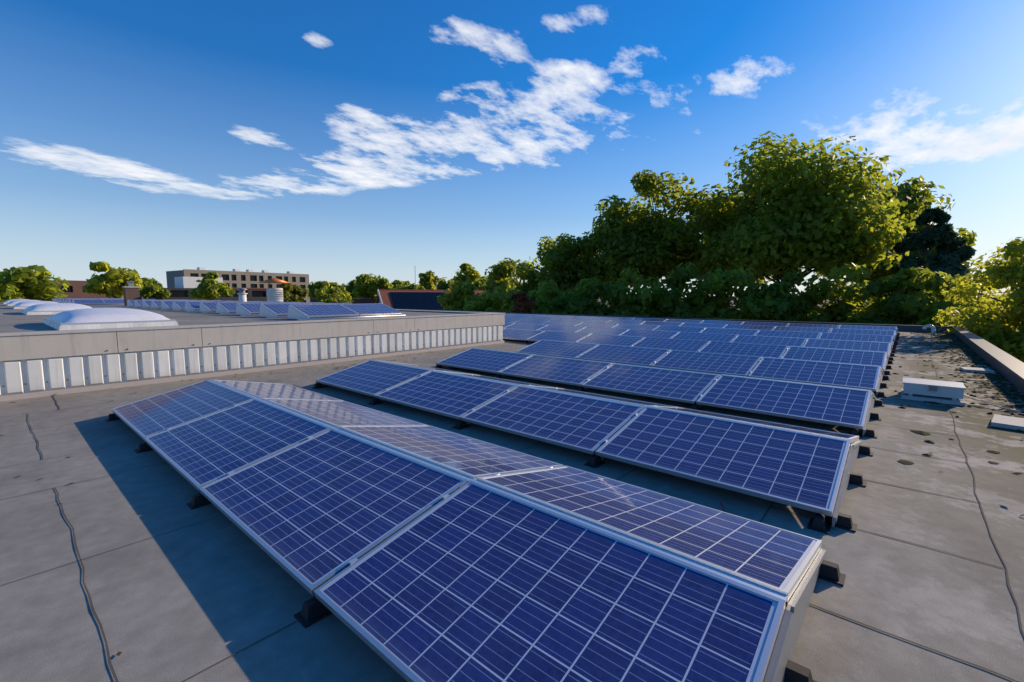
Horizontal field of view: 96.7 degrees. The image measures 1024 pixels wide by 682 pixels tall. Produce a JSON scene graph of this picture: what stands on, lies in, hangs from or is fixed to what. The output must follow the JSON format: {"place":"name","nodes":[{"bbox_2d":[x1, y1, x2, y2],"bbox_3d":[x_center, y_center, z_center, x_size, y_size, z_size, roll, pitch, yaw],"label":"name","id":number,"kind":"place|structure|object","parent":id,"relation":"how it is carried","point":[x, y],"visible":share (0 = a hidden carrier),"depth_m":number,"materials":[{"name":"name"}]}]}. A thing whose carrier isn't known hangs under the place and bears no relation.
{"place":"outdoors","nodes":[
{"label":"outdoors","id":0,"kind":"place"},
{"bbox_2d":[310,297,375,303],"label":"houses","id":1,"kind":"structure","parent":0,"point":[360,300],"depth_m":193.97,"materials":[{"name":"red brick"}]},
{"bbox_2d":[375,288,485,309],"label":"red-roofed house","id":2,"kind":"structure","parent":0,"point":[423,299],"depth_m":55.78,"materials":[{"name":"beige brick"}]},
{"bbox_2d":[0,0,1023,296],"label":"sky","id":3,"kind":"structure","parent":0,"point":[339,141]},
{"bbox_2d":[596,297,1016,330],"bbox_3d":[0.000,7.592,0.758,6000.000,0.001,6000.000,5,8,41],"label":"ground","id":4,"kind":"structure","parent":0,"point":[599,300],"depth_m":503.89,"materials":[{"name":"green plant"}]},
{"bbox_2d":[0,265,70,301],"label":"tree","id":5,"kind":"object","parent":4,"relation":"on","point":[33,282],"visible":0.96,"depth_m":40.17,"materials":[{"name":"green plant"}]},
{"bbox_2d":[17,280,123,299],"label":"brick building","id":6,"kind":"structure","parent":4,"relation":"on","point":[75,289],"depth_m":108.65,"materials":[{"name":"red brick"}]},
{"bbox_2d":[83,261,143,297],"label":"tree","id":7,"kind":"object","parent":4,"relation":"on","point":[110,282],"visible":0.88,"depth_m":54.83,"materials":[{"name":"green plant"}]},
{"bbox_2d":[139,277,170,298],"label":"tree","id":8,"kind":"object","parent":4,"relation":"on","point":[152,286],"visible":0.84,"depth_m":96.08,"materials":[{"name":"green plant"}]},
{"bbox_2d":[140,277,266,300],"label":"dark building","id":9,"kind":"structure","parent":4,"relation":"on","point":[184,286],"depth_m":104.36,"materials":[{"name":"grey"}]},
{"bbox_2d":[187,271,235,299],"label":"tree","id":10,"kind":"object","parent":4,"relation":"on","point":[209,287],"visible":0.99,"depth_m":65.61,"materials":[{"name":"green plant"}]},
{"bbox_2d":[166,267,309,302],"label":"building","id":11,"kind":"structure","parent":4,"relation":"on","point":[237,278],"depth_m":158.39,"materials":[{"name":"beige concrete"}]},
{"bbox_2d":[280,282,308,302],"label":"tree","id":12,"kind":"object","parent":4,"relation":"on","point":[293,293],"visible":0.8,"depth_m":65.85,"materials":[{"name":"green plant"}]},
{"bbox_2d":[307,281,345,298],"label":"tree","id":13,"kind":"object","parent":4,"relation":"on","point":[318,285],"visible":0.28,"depth_m":108.39,"materials":[{"name":"green plant"}]},
{"bbox_2d":[314,286,353,302],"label":"bush","id":14,"kind":"object","parent":4,"relation":"on","point":[331,295],"visible":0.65,"depth_m":60.51,"materials":[{"name":"green plant"}]},
{"bbox_2d":[342,279,359,299],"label":"tree","id":15,"kind":"object","parent":4,"relation":"on","point":[349,286],"visible":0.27,"depth_m":120.64,"materials":[{"name":"green plant"}]},
{"bbox_2d":[352,273,393,303],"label":"tree","id":16,"kind":"object","parent":4,"relation":"on","point":[366,285],"visible":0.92,"depth_m":78.55,"materials":[{"name":"green plant"}]},
{"bbox_2d":[390,280,409,288],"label":"tree","id":17,"kind":"object","parent":4,"relation":"on","point":[405,283],"visible":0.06,"depth_m":118.91,"materials":[{"name":"green plant"}]},
{"bbox_2d":[394,282,424,288],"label":"tree","id":18,"kind":"object","parent":4,"relation":"on","point":[411,286],"visible":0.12,"depth_m":66.38,"materials":[{"name":"green plant"}]},
{"bbox_2d":[417,270,440,289],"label":"tree","id":19,"kind":"object","parent":4,"relation":"on","point":[427,280],"visible":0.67,"depth_m":91.77,"materials":[{"name":"green plant"}]},
{"bbox_2d":[433,278,454,289],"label":"tree","id":20,"kind":"object","parent":4,"relation":"on","point":[442,284],"visible":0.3,"depth_m":114.85,"materials":[{"name":"green plant"}]},
{"bbox_2d":[436,281,479,310],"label":"bush","id":21,"kind":"object","parent":4,"relation":"on","point":[459,296],"visible":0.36,"depth_m":46.43,"materials":[{"name":"green plant"}]},
{"bbox_2d":[453,263,480,284],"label":"tree","id":22,"kind":"object","parent":4,"relation":"on","point":[470,274],"visible":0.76,"depth_m":87.34,"materials":[{"name":"green plant"}]},
{"bbox_2d":[473,278,488,289],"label":"tree","id":23,"kind":"object","parent":4,"relation":"on","point":[477,282],"visible":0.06,"depth_m":73.40,"materials":[{"name":"green plant"}]},
{"bbox_2d":[463,285,511,311],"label":"bush","id":24,"kind":"object","parent":4,"relation":"on","point":[487,301],"visible":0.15,"depth_m":40.97,"materials":[{"name":"green plant"}]},
{"bbox_2d":[477,278,514,289],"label":"tree","id":25,"kind":"object","parent":4,"relation":"on","point":[481,286],"visible":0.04,"depth_m":67.09,"materials":[{"name":"green plant"}]},
{"bbox_2d":[485,258,538,304],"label":"oak tree","id":26,"kind":"object","parent":4,"relation":"on","point":[500,272],"visible":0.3,"depth_m":53.06,"materials":[{"name":"green plant"}]},
{"bbox_2d":[498,290,536,312],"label":"bush","id":27,"kind":"object","parent":4,"relation":"on","point":[509,304],"visible":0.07,"depth_m":37.09,"materials":[{"name":"green plant"}]},
{"bbox_2d":[510,291,537,312],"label":"bush","id":28,"kind":"object","parent":4,"relation":"on","point":[524,304],"visible":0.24,"depth_m":32.49,"materials":[{"name":"brown plant"}]},
{"bbox_2d":[527,279,584,314],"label":"bush","id":29,"kind":"object","parent":4,"relation":"on","point":[550,291],"visible":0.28,"depth_m":36.22,"materials":[{"name":"green plant"}]},
{"bbox_2d":[515,233,602,297],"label":"oak tree","id":30,"kind":"object","parent":4,"relation":"on","point":[553,261],"visible":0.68,"depth_m":48.30,"materials":[{"name":"green plant"}]},
{"bbox_2d":[556,277,619,315],"bbox_3d":[6.103,-0.658,37.498,6.046,9.160,5.452,-1,6,-11],"label":"bush","id":31,"kind":"object","parent":4,"relation":"on","point":[590,292],"visible":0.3,"depth_m":35.68,"materials":[{"name":"green plant"}]},
{"bbox_2d":[557,194,661,303],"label":"oak tree","id":32,"kind":"object","parent":4,"relation":"on","point":[613,269],"visible":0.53,"depth_m":47.43,"materials":[{"name":"green plant"}]},
{"bbox_2d":[601,266,663,316],"bbox_3d":[9.420,-1.082,37.078,6.572,10.086,6.616,5,8,41],"label":"bush","id":33,"kind":"object","parent":4,"relation":"on","point":[622,297],"visible":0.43,"depth_m":35.12,"materials":[{"name":"green plant"}]},
{"bbox_2d":[596,169,716,287],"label":"oak tree","id":34,"kind":"object","parent":4,"relation":"on","point":[667,243],"visible":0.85,"depth_m":45.77,"materials":[{"name":"green plant"}]},
{"bbox_2d":[635,261,713,317],"bbox_3d":[12.429,-1.083,36.190,6.667,10.282,6.026,5,8,41],"label":"bush","id":35,"kind":"object","parent":4,"relation":"on","point":[665,304],"visible":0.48,"depth_m":34.35,"materials":[{"name":"green plant"}]},
{"bbox_2d":[665,187,771,286],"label":"oak tree","id":36,"kind":"object","parent":4,"relation":"on","point":[715,226],"visible":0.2,"depth_m":46.14,"materials":[{"name":"green plant"}]},
{"bbox_2d":[678,264,772,319],"bbox_3d":[15.979,-0.798,34.295,6.612,10.085,7.183,0,6,3],"label":"bush","id":37,"kind":"object","parent":4,"relation":"on","point":[722,288],"visible":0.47,"depth_m":32.95,"materials":[{"name":"green plant"}]},
{"bbox_2d":[736,270,812,321],"bbox_3d":[19.355,-0.386,33.156,6.525,9.475,6.499,5,8,41],"label":"bush","id":38,"kind":"object","parent":4,"relation":"on","point":[782,302],"visible":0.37,"depth_m":31.95,"materials":[{"name":"green plant"}]},
{"bbox_2d":[687,131,920,286],"bbox_3d":[25.656,-7.666,41.874,18.314,22.287,17.632,5,8,41],"label":"oak tree","id":39,"kind":"object","parent":4,"relation":"on","point":[812,214],"visible":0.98,"depth_m":37.24,"materials":[{"name":"green plant"}]},
{"bbox_2d":[798,263,884,323],"bbox_3d":[23.326,-0.551,32.668,6.396,9.881,6.552,-4,7,-33],"label":"bush","id":40,"kind":"object","parent":4,"relation":"on","point":[854,297],"visible":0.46,"depth_m":31.64,"materials":[{"name":"green plant"}]},
{"bbox_2d":[842,267,942,324],"bbox_3d":[24.959,0.043,29.028,6.366,9.448,5.998,5,8,41],"label":"bush","id":41,"kind":"object","parent":4,"relation":"on","point":[905,279],"visible":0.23,"depth_m":28.47,"materials":[{"name":"green plant"}]},
{"bbox_2d":[813,175,977,285],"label":"oak tree","id":42,"kind":"object","parent":4,"relation":"on","point":[913,190],"visible":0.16,"depth_m":43.73,"materials":[{"name":"green plant"}]},
{"bbox_2d":[868,207,980,317],"bbox_3d":[28.797,-2.720,33.568,9.714,14.008,9.816,5,8,41],"label":"pine tree","id":43,"kind":"object","parent":4,"relation":"on","point":[952,249],"visible":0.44,"depth_m":31.93,"materials":[{"name":"green plant"}]},
{"bbox_2d":[900,270,1020,326],"bbox_3d":[25.290,0.577,25.517,5.916,9.072,5.872,5,8,41],"label":"bush","id":44,"kind":"object","parent":4,"relation":"on","point":[925,308],"visible":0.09,"depth_m":25.71,"materials":[{"name":"green plant"}]},
{"bbox_2d":[932,237,1023,362],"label":"tree","id":45,"kind":"object","parent":4,"relation":"on","point":[997,316],"visible":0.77,"depth_m":16.36,"materials":[{"name":"green plant"}]},
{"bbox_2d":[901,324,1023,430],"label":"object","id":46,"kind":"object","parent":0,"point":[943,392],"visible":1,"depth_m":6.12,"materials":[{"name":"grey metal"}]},
{"bbox_3d":[-34.862,2.539,20.189,81.350,6.196,64.200,5,8,41],"label":"building body","id":47,"kind":"object","parent":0,"visible":0},
{"bbox_2d":[0,331,1023,681],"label":"roof","id":48,"kind":"structure","parent":47,"relation":"on","point":[136,561],"depth_m":2.56,"materials":[{"name":"grey concrete"}]},
{"bbox_2d":[0,300,504,401],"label":"raised roof block","id":49,"kind":"structure","parent":48,"relation":"on","point":[39,357],"depth_m":8.19,"materials":[{"name":"grey concrete"}]},
{"bbox_2d":[2,299,178,329],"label":"roof domes","id":50,"kind":"structure","parent":49,"relation":"on","point":[69,316],"depth_m":8.37,"materials":[{"name":"plastic"}]},
{"bbox_2d":[122,281,142,305],"bbox_3d":[-20.988,-2.629,25.190,0.770,1.360,0.770,5,8,41],"label":"chimney","id":51,"kind":"object","parent":49,"relation":"on","point":[131,291],"visible":0.76,"depth_m":25.00,"materials":[{"name":"brick"}]},
{"bbox_2d":[52,298,405,320],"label":"solar panels","id":52,"kind":"object","parent":49,"relation":"on","point":[299,311],"visible":0.91,"depth_m":12.94,"materials":[{"name":"blue glass"}]},
{"bbox_2d":[237,288,247,301],"bbox_3d":[-10.118,-1.560,17.099,0.367,0.840,0.367,5,8,41],"label":"metal flue","id":53,"kind":"object","parent":49,"relation":"on","point":[242,296],"visible":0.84,"depth_m":16.98,"materials":[{"name":"metal"}]},
{"bbox_2d":[258,278,289,301],"bbox_3d":[-10.735,-2.172,20.613,1.355,1.360,1.355,5,8,41],"label":"roof vent","id":54,"kind":"object","parent":49,"relation":"on","point":[274,294],"visible":0.67,"depth_m":20.34,"materials":[{"name":"orange"}]},
{"bbox_2d":[105,379,845,681],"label":"solar panel row","id":55,"kind":"object","parent":48,"relation":"on","point":[405,549],"visible":1,"depth_m":2.18,"materials":[{"name":"glass"}]},
{"bbox_2d":[293,384,730,513],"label":"array cables","id":56,"kind":"object","parent":48,"relation":"on","point":[450,431],"visible":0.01,"depth_m":5.77,"materials":[{"name":"black plastic"}]},
{"bbox_2d":[14,336,1023,655],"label":"roof leaf litter","id":57,"kind":"object","parent":48,"relation":"on","point":[436,358],"visible":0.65,"depth_m":6.24,"materials":[{"name":"brown plant"}]},
{"bbox_2d":[312,360,873,533],"bbox_3d":[0.088,0.704,5.686,6.894,0.330,2.117,5,8,41],"label":"solar panel row","id":58,"kind":"object","parent":48,"relation":"on","point":[797,466],"visible":1,"depth_m":4.04,"materials":[{"name":"glass"}]},
{"bbox_2d":[435,348,884,438],"bbox_3d":[1.675,0.523,7.504,6.894,0.329,2.117,5,8,41],"label":"solar panel row","id":59,"kind":"object","parent":48,"relation":"on","point":[836,405],"visible":0.95,"depth_m":6.08,"materials":[{"name":"glass"}]},
{"bbox_2d":[503,328,893,374],"bbox_3d":[-4.602,-0.657,19.315,31.944,0.331,2.117,5,8,41],"label":"solar panel row","id":60,"kind":"object","parent":48,"relation":"on","point":[867,357],"visible":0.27,"depth_m":10.54,"materials":[{"name":"glass"}]},
{"bbox_2d":[503,322,896,360],"bbox_3d":[-3.014,-0.839,21.132,31.944,0.331,2.117,5,8,41],"label":"solar panel row","id":61,"kind":"object","parent":48,"relation":"on","point":[834,343],"visible":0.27,"depth_m":12.80,"materials":[{"name":"glass"}]},
{"bbox_2d":[505,319,897,350],"bbox_3d":[-1.427,-1.019,22.950,31.944,0.330,2.117,5,8,41],"label":"solar panel row","id":62,"kind":"object","parent":48,"relation":"on","point":[844,336],"visible":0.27,"depth_m":15.06,"materials":[{"name":"glass"}]},
{"bbox_2d":[505,316,898,342],"bbox_3d":[0.161,-1.201,24.767,31.944,0.330,2.117,5,8,41],"label":"solar panel row","id":63,"kind":"object","parent":48,"relation":"on","point":[838,330],"visible":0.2,"depth_m":17.34,"materials":[{"name":"glass"}]},
{"bbox_2d":[516,340,889,397],"bbox_3d":[3.263,0.341,9.321,6.894,0.331,2.117,5,8,41],"label":"solar panel row","id":64,"kind":"object","parent":48,"relation":"on","point":[861,376],"visible":0.86,"depth_m":8.09,"materials":[{"name":"glass"}]},
{"bbox_2d":[505,313,900,337],"bbox_3d":[1.749,-1.383,26.584,31.944,0.331,2.117,5,8,41],"label":"solar panel row","id":65,"kind":"object","parent":48,"relation":"on","point":[747,323],"visible":0.34,"depth_m":19.68,"materials":[{"name":"glass"}]},
{"bbox_2d":[404,309,1023,393],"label":"parapet","id":66,"kind":"structure","parent":48,"relation":"on","point":[1008,367],"depth_m":12.39,"materials":[{"name":"grey concrete"}]},
{"bbox_2d":[881,332,1023,463],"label":"roof moss debris","id":67,"kind":"object","parent":48,"relation":"on","point":[949,337],"visible":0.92,"depth_m":7.67,"materials":[{"name":"plant"}]}
]}

